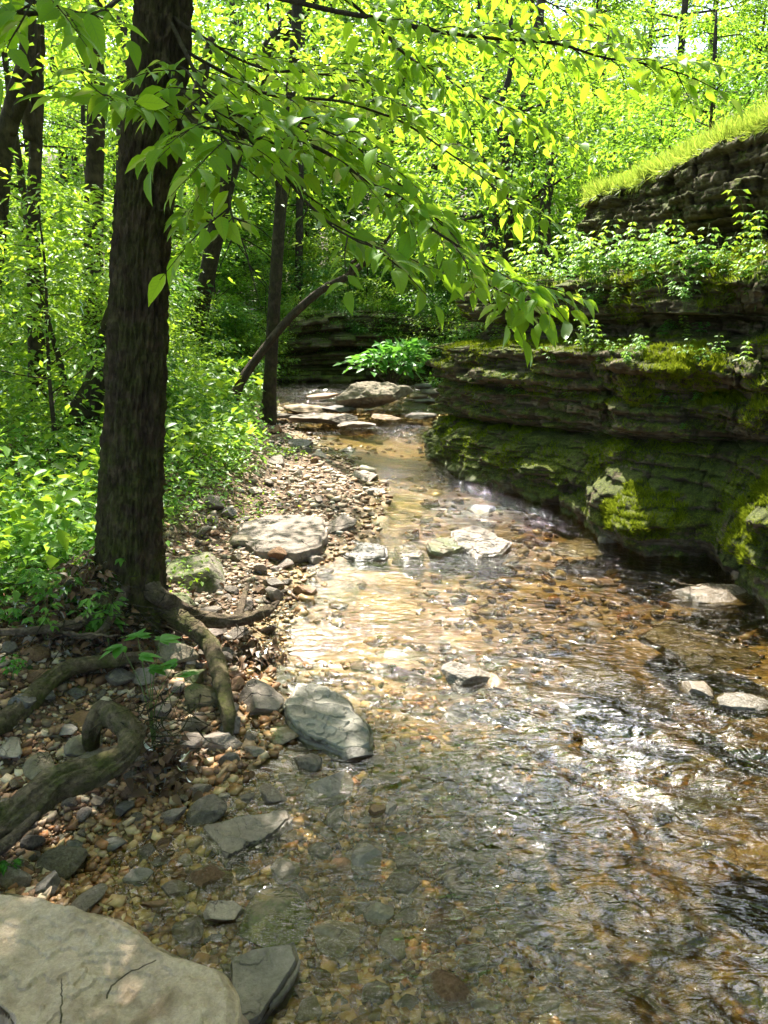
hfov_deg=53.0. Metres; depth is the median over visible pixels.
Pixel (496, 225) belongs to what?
tree
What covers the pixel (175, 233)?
forest tree
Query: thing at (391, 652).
rock
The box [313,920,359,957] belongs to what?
rock
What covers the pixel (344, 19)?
sapling
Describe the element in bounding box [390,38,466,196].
forest tree
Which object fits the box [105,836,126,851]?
rock
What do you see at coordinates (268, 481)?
cobble
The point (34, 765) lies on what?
rock
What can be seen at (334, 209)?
sapling
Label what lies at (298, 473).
cobble
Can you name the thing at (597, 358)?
plant
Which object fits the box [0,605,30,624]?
plant
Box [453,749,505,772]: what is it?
rock
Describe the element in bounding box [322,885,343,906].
cobble
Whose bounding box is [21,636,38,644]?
cobble
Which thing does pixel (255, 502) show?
cobble
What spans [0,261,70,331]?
sapling
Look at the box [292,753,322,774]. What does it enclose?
cobble
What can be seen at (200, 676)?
rock
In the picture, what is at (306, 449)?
cobble
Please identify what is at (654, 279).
plant
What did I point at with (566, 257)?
bush
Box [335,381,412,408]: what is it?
boulder
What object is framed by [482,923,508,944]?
cobble
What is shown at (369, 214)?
sapling
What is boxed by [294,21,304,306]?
tree
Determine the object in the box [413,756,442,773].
cobble
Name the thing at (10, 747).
rock
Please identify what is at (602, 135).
sapling
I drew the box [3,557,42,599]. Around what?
plant
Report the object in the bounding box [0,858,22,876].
plant
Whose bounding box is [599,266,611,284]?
plant
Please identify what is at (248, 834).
flat rock
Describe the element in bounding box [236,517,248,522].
cobble
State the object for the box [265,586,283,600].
cobble
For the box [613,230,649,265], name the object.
plant
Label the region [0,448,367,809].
dead leaves
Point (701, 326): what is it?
plant
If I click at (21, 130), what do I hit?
forest tree
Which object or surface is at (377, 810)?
rock
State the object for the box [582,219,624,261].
plant
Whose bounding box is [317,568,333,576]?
cobble
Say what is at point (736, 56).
forest tree
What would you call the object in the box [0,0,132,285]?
forest tree
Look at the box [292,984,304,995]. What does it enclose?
cobble
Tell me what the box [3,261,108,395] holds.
bush
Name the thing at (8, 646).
cobble
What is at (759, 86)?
bush
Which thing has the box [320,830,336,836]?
cobble
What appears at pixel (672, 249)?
plant
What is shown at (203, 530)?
cobble
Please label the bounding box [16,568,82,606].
plant
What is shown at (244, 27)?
forest tree
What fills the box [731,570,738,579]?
rock
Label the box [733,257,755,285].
plant
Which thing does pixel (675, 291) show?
plant
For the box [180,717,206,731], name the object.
cobble
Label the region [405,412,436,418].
rock
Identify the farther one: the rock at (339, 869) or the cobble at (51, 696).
the cobble at (51, 696)
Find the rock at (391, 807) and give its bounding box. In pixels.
[384,802,396,814]
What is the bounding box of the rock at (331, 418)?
[289,413,357,424]
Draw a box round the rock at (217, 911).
[203,900,244,923]
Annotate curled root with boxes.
[0,700,145,839]
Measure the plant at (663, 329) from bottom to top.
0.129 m
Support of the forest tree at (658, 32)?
on the ground at (666, 1002)
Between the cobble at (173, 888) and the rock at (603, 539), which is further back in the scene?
the rock at (603, 539)
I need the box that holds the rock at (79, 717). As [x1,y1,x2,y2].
[68,709,89,726]
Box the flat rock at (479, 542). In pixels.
[451,525,511,568]
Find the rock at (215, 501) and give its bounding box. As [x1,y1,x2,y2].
[203,494,224,508]
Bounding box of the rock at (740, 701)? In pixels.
[717,692,767,709]
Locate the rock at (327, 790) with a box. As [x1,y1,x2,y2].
[304,770,353,804]
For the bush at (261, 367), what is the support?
on the ground at (666, 1002)
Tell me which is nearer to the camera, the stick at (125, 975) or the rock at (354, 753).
the stick at (125, 975)
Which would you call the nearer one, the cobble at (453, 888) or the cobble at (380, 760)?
the cobble at (453, 888)
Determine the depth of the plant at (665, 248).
5.31 m
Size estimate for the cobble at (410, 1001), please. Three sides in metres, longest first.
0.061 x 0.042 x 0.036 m
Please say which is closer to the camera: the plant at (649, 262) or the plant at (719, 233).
the plant at (649, 262)
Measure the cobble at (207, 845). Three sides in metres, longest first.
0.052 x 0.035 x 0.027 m
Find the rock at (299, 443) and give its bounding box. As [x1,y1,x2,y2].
[288,438,312,447]
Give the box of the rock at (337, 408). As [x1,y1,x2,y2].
[322,405,356,411]
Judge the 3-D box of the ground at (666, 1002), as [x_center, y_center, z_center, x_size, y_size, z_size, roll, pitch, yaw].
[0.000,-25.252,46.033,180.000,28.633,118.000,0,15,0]
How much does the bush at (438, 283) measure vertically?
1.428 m
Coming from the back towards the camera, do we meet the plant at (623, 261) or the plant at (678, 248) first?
the plant at (623, 261)
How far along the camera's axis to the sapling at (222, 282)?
20.64 m
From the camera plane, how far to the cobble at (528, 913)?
2.30 m
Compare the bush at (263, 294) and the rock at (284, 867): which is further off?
the bush at (263, 294)
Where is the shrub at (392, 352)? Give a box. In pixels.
[334,336,432,383]
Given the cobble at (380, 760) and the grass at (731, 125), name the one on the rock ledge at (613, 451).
the grass at (731, 125)
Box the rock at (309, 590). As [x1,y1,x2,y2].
[293,585,316,594]
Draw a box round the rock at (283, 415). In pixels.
[277,413,292,418]
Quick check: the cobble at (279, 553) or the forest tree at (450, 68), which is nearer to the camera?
the cobble at (279, 553)
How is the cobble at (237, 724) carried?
on the ground at (666, 1002)
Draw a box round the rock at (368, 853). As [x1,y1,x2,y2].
[349,842,381,874]
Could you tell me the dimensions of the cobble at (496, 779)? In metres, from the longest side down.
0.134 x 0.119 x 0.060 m
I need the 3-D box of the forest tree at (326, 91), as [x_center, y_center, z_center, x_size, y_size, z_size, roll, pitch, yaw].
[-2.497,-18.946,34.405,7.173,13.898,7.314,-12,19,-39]
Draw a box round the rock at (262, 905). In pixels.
[239,887,311,947]
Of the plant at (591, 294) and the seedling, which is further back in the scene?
the plant at (591, 294)
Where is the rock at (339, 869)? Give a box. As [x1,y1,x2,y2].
[328,857,350,875]
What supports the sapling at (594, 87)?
on the ground at (666, 1002)
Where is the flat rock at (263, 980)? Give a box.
[230,942,300,1023]
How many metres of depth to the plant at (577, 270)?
6.08 m
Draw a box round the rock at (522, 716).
[489,707,532,724]
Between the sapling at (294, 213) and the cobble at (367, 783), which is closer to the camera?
the cobble at (367, 783)
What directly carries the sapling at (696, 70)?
on the ground at (666, 1002)
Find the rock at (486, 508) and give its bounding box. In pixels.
[467,504,496,515]
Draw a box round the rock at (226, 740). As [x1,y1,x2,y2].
[201,731,242,751]
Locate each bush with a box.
[0,168,212,458]
[0,236,71,372]
[0,238,81,393]
[0,251,81,360]
[0,261,60,361]
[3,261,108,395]
[23,284,81,356]
[26,269,196,414]
[53,323,222,447]
[56,261,203,369]
[66,278,252,434]
[71,266,217,366]
[167,319,215,368]
[168,290,235,368]
[176,293,264,379]
[182,303,264,373]
[186,249,296,336]
[190,288,300,371]
[222,248,303,324]
[223,322,305,387]
[242,215,344,311]
[250,360,280,396]
[278,291,327,356]
[282,237,348,302]
[290,216,436,310]
[292,279,370,333]
[300,303,336,352]
[304,222,395,311]
[333,229,448,306]
[334,317,377,352]
[342,274,409,343]
[368,287,458,350]
[392,303,484,384]
[409,267,470,318]
[414,247,470,303]
[420,323,486,387]
[424,243,479,312]
[439,230,520,289]
[498,225,579,276]
[528,240,605,271]
[719,61,767,112]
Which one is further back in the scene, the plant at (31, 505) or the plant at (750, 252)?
the plant at (750, 252)
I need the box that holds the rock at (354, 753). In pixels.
[327,747,372,760]
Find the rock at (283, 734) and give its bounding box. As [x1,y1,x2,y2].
[270,725,298,744]
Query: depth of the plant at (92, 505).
4.25 m
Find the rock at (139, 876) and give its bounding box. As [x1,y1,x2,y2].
[122,867,153,885]
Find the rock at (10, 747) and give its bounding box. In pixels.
[0,736,21,757]
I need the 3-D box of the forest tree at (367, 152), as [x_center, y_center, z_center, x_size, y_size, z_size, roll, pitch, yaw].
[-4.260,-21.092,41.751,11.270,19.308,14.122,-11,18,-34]
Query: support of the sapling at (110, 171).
on the ground at (666, 1002)
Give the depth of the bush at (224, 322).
12.92 m
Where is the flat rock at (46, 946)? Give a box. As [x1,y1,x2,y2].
[0,893,248,1023]
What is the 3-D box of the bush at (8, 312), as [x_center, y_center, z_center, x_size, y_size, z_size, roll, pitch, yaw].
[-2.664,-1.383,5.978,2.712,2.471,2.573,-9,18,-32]
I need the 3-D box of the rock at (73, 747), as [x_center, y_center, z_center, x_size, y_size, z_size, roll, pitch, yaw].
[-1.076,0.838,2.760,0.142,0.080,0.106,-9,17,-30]
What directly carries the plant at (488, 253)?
on the rock ledge at (613, 451)
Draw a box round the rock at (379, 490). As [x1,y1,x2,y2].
[365,487,386,494]
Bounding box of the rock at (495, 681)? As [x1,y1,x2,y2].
[484,673,509,693]
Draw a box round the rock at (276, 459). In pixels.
[267,455,284,467]
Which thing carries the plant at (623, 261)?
on the rock ledge at (613, 451)
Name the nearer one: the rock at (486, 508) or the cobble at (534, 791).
the cobble at (534, 791)
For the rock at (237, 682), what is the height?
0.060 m
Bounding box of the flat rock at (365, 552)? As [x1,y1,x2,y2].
[336,540,388,567]
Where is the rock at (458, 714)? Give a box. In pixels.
[443,709,471,725]
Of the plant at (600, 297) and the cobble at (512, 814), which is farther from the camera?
the plant at (600, 297)
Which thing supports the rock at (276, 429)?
on the ground at (666, 1002)
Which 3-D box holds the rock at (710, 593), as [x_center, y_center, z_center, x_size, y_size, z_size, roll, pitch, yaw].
[1.880,0.500,4.418,0.528,0.110,0.262,0,15,0]
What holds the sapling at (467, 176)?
on the ground at (666, 1002)
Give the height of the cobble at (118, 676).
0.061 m
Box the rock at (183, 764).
[179,761,187,772]
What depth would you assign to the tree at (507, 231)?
11.98 m
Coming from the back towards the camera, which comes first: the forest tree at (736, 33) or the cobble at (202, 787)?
the forest tree at (736, 33)
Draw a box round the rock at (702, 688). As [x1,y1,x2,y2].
[682,681,713,697]
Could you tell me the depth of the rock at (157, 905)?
2.12 m
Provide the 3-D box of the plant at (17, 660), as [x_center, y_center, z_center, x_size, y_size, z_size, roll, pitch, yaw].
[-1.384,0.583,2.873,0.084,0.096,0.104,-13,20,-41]
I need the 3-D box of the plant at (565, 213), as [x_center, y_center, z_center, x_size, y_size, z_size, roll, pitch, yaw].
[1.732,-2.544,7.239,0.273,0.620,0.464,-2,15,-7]
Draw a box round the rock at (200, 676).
[172,669,206,683]
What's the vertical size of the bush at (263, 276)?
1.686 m
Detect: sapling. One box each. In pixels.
[0,72,18,168]
[0,148,260,404]
[0,172,109,326]
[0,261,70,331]
[5,125,105,359]
[9,198,24,286]
[12,122,198,331]
[41,216,111,323]
[55,150,217,335]
[106,0,392,299]
[168,174,303,367]
[169,78,326,310]
[169,82,329,314]
[171,156,326,339]
[173,202,257,309]
[228,160,332,288]
[240,1,538,284]
[240,89,383,282]
[252,60,357,270]
[290,173,382,257]
[309,0,623,283]
[317,0,522,291]
[358,160,447,264]
[367,91,562,253]
[410,5,665,273]
[443,103,582,253]
[471,151,552,249]
[479,20,681,265]
[516,108,677,262]
[536,93,684,264]
[541,74,683,249]
[565,44,767,265]
[567,96,719,263]
[703,9,767,118]
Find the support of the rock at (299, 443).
on the ground at (666, 1002)
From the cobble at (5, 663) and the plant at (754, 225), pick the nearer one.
the cobble at (5, 663)
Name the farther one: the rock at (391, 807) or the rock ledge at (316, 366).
the rock ledge at (316, 366)
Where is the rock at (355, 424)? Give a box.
[337,421,375,427]
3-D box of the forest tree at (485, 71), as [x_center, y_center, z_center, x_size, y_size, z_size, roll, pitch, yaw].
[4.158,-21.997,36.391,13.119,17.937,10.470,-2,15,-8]
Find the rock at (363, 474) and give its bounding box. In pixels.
[352,470,377,481]
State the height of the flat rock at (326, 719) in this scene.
0.102 m
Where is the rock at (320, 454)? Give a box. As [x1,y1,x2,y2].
[311,451,325,458]
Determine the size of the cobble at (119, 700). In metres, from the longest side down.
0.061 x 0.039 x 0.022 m
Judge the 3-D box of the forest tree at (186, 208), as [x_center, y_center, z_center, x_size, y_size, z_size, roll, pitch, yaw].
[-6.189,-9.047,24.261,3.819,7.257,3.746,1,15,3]
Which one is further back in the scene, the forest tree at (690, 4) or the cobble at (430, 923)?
the forest tree at (690, 4)
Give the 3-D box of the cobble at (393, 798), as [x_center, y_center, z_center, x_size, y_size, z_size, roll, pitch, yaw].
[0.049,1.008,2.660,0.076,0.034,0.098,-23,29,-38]
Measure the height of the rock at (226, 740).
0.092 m
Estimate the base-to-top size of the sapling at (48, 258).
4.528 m
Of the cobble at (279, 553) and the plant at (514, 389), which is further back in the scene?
the plant at (514, 389)
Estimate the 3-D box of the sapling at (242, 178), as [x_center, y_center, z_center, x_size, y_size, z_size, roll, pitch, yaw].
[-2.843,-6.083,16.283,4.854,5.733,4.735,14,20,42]
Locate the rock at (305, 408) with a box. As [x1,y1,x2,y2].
[283,404,326,412]
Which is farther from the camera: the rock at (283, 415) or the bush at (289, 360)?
the bush at (289, 360)
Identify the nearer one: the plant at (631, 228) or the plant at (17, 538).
the plant at (17, 538)
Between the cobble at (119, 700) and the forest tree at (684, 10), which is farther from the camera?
the forest tree at (684, 10)
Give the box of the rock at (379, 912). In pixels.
[364,902,393,924]
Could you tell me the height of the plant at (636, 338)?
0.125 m
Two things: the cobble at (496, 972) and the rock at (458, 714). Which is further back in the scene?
the rock at (458, 714)
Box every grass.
[455,235,767,299]
[577,83,767,199]
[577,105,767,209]
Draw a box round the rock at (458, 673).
[441,661,490,693]
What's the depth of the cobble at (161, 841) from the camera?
2.36 m
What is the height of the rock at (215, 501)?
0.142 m
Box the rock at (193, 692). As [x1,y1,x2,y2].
[184,683,216,708]
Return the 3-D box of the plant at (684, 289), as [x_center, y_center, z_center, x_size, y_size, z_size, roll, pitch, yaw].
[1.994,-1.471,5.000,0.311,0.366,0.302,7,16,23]
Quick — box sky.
[0,0,767,161]
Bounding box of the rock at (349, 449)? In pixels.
[342,447,354,453]
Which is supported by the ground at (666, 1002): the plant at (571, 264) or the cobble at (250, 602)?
the cobble at (250, 602)
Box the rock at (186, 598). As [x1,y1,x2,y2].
[173,592,196,605]
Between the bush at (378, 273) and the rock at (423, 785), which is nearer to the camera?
the rock at (423, 785)
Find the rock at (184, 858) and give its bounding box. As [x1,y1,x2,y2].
[176,853,191,865]
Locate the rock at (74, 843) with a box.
[66,839,82,846]
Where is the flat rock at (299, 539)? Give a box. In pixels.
[237,515,328,563]
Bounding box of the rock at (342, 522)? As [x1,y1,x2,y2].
[325,514,356,533]
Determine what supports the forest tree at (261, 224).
on the ground at (666, 1002)
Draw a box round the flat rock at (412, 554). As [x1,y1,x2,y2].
[394,543,423,567]
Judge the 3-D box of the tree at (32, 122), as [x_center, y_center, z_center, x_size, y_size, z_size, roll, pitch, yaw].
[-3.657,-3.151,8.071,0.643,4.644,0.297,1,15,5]
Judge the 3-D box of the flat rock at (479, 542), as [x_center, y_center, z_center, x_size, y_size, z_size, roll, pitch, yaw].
[0.649,0.234,5.338,0.388,0.150,0.571,-5,16,-19]
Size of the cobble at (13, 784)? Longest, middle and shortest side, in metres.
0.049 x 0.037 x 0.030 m
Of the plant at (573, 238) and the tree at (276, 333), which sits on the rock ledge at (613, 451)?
the plant at (573, 238)
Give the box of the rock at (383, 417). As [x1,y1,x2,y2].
[371,414,400,419]
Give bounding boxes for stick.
[0,811,40,855]
[60,630,117,636]
[60,978,62,1023]
[106,960,155,998]
[168,435,275,488]
[672,579,708,586]
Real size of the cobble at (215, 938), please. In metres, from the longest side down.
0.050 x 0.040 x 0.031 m
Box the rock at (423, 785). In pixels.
[416,780,432,789]
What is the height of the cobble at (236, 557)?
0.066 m
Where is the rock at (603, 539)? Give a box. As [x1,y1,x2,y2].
[598,534,618,544]
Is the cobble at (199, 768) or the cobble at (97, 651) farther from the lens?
the cobble at (97, 651)
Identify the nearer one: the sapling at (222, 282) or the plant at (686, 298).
the plant at (686, 298)
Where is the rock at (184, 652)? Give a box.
[143,639,198,662]
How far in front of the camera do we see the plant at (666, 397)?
5.14 m
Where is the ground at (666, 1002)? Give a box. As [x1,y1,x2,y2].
[0,90,743,1023]
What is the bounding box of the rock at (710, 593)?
[659,583,754,608]
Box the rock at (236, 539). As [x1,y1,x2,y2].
[229,533,252,546]
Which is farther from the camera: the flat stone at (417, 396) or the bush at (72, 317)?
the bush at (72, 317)
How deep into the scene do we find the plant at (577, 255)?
6.05 m
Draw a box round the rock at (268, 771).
[259,768,273,776]
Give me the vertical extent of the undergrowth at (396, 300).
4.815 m
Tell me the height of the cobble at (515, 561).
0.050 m
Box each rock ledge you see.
[239,308,487,387]
[422,123,767,619]
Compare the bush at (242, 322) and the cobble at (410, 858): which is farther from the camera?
the bush at (242, 322)
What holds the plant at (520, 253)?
on the rock ledge at (613, 451)
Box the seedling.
[100,629,198,750]
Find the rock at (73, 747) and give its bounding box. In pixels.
[63,734,102,756]
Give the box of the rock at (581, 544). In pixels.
[548,538,607,556]
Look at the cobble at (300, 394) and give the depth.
13.27 m
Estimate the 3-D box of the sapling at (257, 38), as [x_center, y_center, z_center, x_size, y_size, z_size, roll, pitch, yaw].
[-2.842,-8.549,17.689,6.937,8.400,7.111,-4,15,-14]
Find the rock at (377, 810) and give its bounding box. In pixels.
[368,804,385,817]
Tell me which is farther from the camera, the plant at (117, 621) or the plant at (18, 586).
the plant at (18, 586)
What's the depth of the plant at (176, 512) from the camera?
5.21 m
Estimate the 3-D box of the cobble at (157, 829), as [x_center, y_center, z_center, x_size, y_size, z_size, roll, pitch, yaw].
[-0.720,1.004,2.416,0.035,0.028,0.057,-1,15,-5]
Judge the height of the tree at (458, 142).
5.760 m
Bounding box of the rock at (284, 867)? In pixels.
[270,857,300,883]
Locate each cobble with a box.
[0,658,9,667]
[0,866,31,888]
[1,641,17,653]
[7,693,36,708]
[9,779,22,789]
[20,834,45,849]
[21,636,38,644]
[23,644,50,660]
[25,669,48,683]
[28,850,40,861]
[34,870,60,896]
[37,845,86,879]
[45,691,55,700]
[61,797,77,806]
[67,687,85,698]
[71,883,107,911]
[76,807,91,821]
[77,828,85,836]
[89,648,99,654]
[90,796,107,805]
[95,689,105,698]
[105,667,134,685]
[114,697,123,702]
[115,800,134,816]
[120,784,137,799]
[123,769,136,779]
[130,812,143,826]
[132,667,155,684]
[133,756,145,762]
[135,694,147,701]
[135,843,155,861]
[147,766,166,785]
[148,825,160,838]
[149,721,168,728]
[150,855,169,866]
[155,704,171,716]
[157,838,172,846]
[159,806,186,825]
[161,879,188,898]
[167,736,180,742]
[171,681,185,692]
[171,917,203,944]
[179,794,188,801]
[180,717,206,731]
[180,732,200,750]
[186,794,226,827]
[186,863,232,893]
[189,783,211,796]
[194,525,211,537]
[194,766,205,773]
[195,662,204,668]
[198,649,203,657]
[200,605,221,613]
[203,841,211,851]
[204,933,221,942]
[208,530,219,536]
[209,628,226,635]
[217,752,239,764]
[219,716,240,733]
[219,964,230,977]
[222,647,233,660]
[224,585,239,595]
[224,594,231,599]
[226,941,241,959]
[227,626,248,639]
[229,670,239,676]
[230,553,241,561]
[233,792,254,804]
[234,702,239,712]
[235,597,253,611]
[235,868,249,880]
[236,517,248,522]
[243,771,254,778]
[244,731,256,740]
[245,885,263,899]
[248,487,262,495]
[252,501,263,506]
[253,563,267,573]
[254,587,265,593]
[258,783,286,807]
[260,625,276,632]
[264,478,273,484]
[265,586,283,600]
[267,546,287,559]
[270,566,282,571]
[272,444,281,449]
[275,451,288,458]
[278,558,293,568]
[278,772,289,781]
[282,578,292,584]
[285,830,296,841]
[286,780,305,793]
[289,883,308,900]
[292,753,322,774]
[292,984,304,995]
[293,470,302,475]
[294,393,304,396]
[296,995,321,1020]
[302,446,311,452]
[307,555,324,563]
[308,842,332,859]
[309,967,330,979]
[310,456,319,463]
[314,496,322,502]
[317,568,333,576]
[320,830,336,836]
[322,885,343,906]
[325,805,343,828]
[330,992,350,1011]
[339,970,358,984]
[345,849,353,858]
[350,660,365,670]
[354,839,382,857]
[354,902,369,918]
[357,581,366,588]
[358,816,371,823]
[359,692,380,705]
[361,778,374,788]
[361,981,389,1004]
[368,755,385,765]
[368,899,380,902]
[378,770,400,783]
[379,927,405,960]
[380,958,392,973]
[382,869,418,895]
[387,794,411,814]
[393,908,418,923]
[395,832,411,846]
[395,849,422,872]
[396,994,418,1009]
[400,897,413,905]
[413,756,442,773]
[422,969,476,1009]
[424,905,462,944]
[425,590,438,595]
[426,901,435,910]
[432,818,443,827]
[438,862,470,898]
[439,828,463,849]
[442,796,464,810]
[443,779,458,792]
[444,750,463,758]
[450,812,467,824]
[454,848,490,872]
[454,944,489,970]
[463,897,489,916]
[465,792,482,802]
[471,998,501,1013]
[474,827,492,841]
[480,811,498,825]
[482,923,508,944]
[487,771,523,801]
[488,965,502,977]
[490,692,510,702]
[496,753,514,763]
[497,892,511,902]
[505,920,554,947]
[507,557,519,563]
[508,809,518,821]
[515,755,531,771]
[517,911,538,922]
[517,956,534,969]
[526,985,560,1013]
[527,633,537,640]
[528,742,553,759]
[531,787,539,795]
[537,771,554,786]
[541,972,560,982]
[543,951,561,970]
[556,751,583,765]
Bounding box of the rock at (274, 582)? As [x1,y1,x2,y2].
[263,577,283,588]
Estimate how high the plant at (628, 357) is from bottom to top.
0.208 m
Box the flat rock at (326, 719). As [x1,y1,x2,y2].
[282,683,373,762]
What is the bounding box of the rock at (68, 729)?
[54,724,77,735]
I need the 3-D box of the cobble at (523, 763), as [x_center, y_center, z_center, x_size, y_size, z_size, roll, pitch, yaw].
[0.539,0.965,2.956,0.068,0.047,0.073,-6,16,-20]
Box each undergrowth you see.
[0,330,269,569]
[0,401,312,631]
[3,255,591,356]
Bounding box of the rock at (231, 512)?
[222,507,236,517]
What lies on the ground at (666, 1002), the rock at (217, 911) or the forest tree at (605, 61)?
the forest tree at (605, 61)
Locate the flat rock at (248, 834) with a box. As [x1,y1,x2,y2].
[199,810,292,868]
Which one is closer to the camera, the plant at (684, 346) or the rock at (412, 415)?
the plant at (684, 346)
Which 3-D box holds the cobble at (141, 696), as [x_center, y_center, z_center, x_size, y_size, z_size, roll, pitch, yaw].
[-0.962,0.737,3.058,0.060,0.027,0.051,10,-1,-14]
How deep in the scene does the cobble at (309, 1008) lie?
1.82 m
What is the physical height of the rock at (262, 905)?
0.046 m
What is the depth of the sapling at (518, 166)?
19.38 m
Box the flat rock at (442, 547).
[426,537,462,564]
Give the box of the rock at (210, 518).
[206,515,218,525]
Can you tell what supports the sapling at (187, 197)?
on the ground at (666, 1002)
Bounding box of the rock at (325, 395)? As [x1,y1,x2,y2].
[307,393,338,398]
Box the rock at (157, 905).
[140,900,167,910]
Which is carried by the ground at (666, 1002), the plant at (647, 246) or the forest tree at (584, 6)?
the forest tree at (584, 6)
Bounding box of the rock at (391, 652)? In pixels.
[375,647,430,660]
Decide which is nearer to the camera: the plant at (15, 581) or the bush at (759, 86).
the plant at (15, 581)
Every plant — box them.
[0,472,33,503]
[0,561,18,594]
[0,563,18,592]
[0,597,9,613]
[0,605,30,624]
[0,654,26,678]
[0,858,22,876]
[1,489,59,523]
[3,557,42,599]
[5,576,63,640]
[9,573,29,593]
[10,543,95,600]
[14,530,38,557]
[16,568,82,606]
[18,466,31,494]
[19,568,52,595]
[23,546,42,567]
[37,506,81,539]
[40,537,87,570]
[53,480,91,507]
[59,553,125,596]
[64,597,85,617]
[65,510,95,556]
[66,596,99,642]
[70,567,99,601]
[73,503,95,532]
[73,551,97,599]
[78,586,128,646]
[165,501,182,515]
[166,421,180,459]
[185,464,196,482]
[479,250,503,286]
[491,322,504,339]
[501,251,533,279]
[506,225,543,277]
[508,384,519,399]
[516,243,539,281]
[519,246,552,279]
[531,256,552,284]
[537,258,551,283]
[539,341,571,370]
[544,235,571,269]
[550,262,567,283]
[551,211,577,272]
[561,269,576,284]
[564,246,600,283]
[566,229,611,284]
[567,227,593,264]
[567,253,588,277]
[568,239,589,265]
[574,319,603,344]
[575,326,598,361]
[578,285,604,315]
[579,234,635,282]
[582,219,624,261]
[583,259,606,281]
[585,315,603,350]
[588,250,615,274]
[594,288,602,304]
[596,346,605,370]
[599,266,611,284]
[601,334,626,351]
[602,236,645,276]
[606,244,623,267]
[607,278,624,306]
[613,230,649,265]
[616,224,655,270]
[620,217,645,263]
[621,341,637,361]
[629,333,642,348]
[631,250,657,276]
[633,279,648,301]
[634,334,649,355]
[636,256,658,275]
[638,266,663,295]
[641,222,684,265]
[643,230,667,262]
[649,235,680,273]
[657,323,672,338]
[659,395,669,404]
[661,232,693,281]
[664,216,703,263]
[664,277,689,302]
[666,260,715,313]
[672,338,696,356]
[678,291,694,306]
[679,247,696,274]
[679,315,692,338]
[680,227,721,268]
[685,348,714,374]
[686,244,713,273]
[692,321,709,336]
[692,389,703,404]
[696,253,718,268]
[707,335,729,355]
[711,229,733,247]
[712,231,741,272]
[712,243,742,265]
[715,261,747,299]
[722,184,767,245]
[723,246,761,295]
[733,232,765,261]
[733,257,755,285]
[733,336,753,375]
[737,207,767,238]
[742,268,763,310]
[743,226,767,281]
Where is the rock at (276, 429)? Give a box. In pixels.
[270,425,281,433]
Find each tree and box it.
[0,0,45,422]
[0,0,117,380]
[0,0,120,349]
[0,0,131,239]
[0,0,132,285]
[0,0,527,424]
[0,0,744,776]
[0,28,74,190]
[0,94,70,258]
[1,33,112,212]
[2,0,496,454]
[9,1,195,272]
[19,0,115,207]
[21,24,47,409]
[24,53,112,269]
[43,5,271,244]
[63,0,472,362]
[80,0,105,372]
[105,36,293,291]
[108,0,401,333]
[116,0,127,173]
[170,63,317,303]
[175,134,223,302]
[193,0,320,277]
[197,0,337,203]
[212,142,531,402]
[215,0,398,278]
[223,0,446,264]
[224,0,492,236]
[250,0,398,264]
[251,1,393,246]
[272,0,578,213]
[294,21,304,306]
[309,0,708,330]
[368,3,444,174]
[370,0,492,256]
[382,42,526,297]
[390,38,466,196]
[396,1,589,234]
[416,4,501,198]
[430,0,553,197]
[434,0,648,163]
[436,0,666,242]
[459,0,544,286]
[467,0,707,266]
[467,1,527,188]
[494,62,571,217]
[526,21,652,245]
[536,152,556,275]
[565,0,669,170]
[569,0,663,135]
[581,0,767,161]
[590,0,734,151]
[603,7,687,163]
[605,3,767,174]
[633,0,767,129]
[662,32,767,139]
[691,0,767,124]
[691,0,767,127]
[700,0,767,112]
[700,77,765,119]
[735,51,766,117]
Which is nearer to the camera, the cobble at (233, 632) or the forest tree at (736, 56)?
the cobble at (233, 632)
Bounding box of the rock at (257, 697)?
[238,678,284,715]
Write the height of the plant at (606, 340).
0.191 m
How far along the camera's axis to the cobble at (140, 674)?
3.14 m
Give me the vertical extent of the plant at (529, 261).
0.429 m
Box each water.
[86,419,767,1023]
[259,380,446,413]
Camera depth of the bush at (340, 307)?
14.48 m
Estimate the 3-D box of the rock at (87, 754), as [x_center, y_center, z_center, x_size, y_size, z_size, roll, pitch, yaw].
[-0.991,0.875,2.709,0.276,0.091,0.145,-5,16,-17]
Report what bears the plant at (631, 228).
on the rock ledge at (613, 451)
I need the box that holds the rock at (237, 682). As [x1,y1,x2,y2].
[231,676,245,691]
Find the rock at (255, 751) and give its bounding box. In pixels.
[243,746,264,756]
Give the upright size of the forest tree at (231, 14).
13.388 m
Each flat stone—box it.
[403,404,426,409]
[409,393,427,398]
[414,383,431,388]
[414,398,436,401]
[419,388,437,394]
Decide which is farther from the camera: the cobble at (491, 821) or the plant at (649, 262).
the plant at (649, 262)
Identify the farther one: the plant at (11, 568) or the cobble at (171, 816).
the plant at (11, 568)
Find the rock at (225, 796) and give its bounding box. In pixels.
[217,793,229,801]
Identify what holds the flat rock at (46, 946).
on the ground at (666, 1002)
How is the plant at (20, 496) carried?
on the ground at (666, 1002)
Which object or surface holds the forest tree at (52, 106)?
on the ground at (666, 1002)
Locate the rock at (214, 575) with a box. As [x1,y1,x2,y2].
[166,552,225,592]
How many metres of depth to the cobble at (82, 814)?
2.45 m
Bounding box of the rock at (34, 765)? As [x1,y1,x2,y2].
[22,751,54,779]

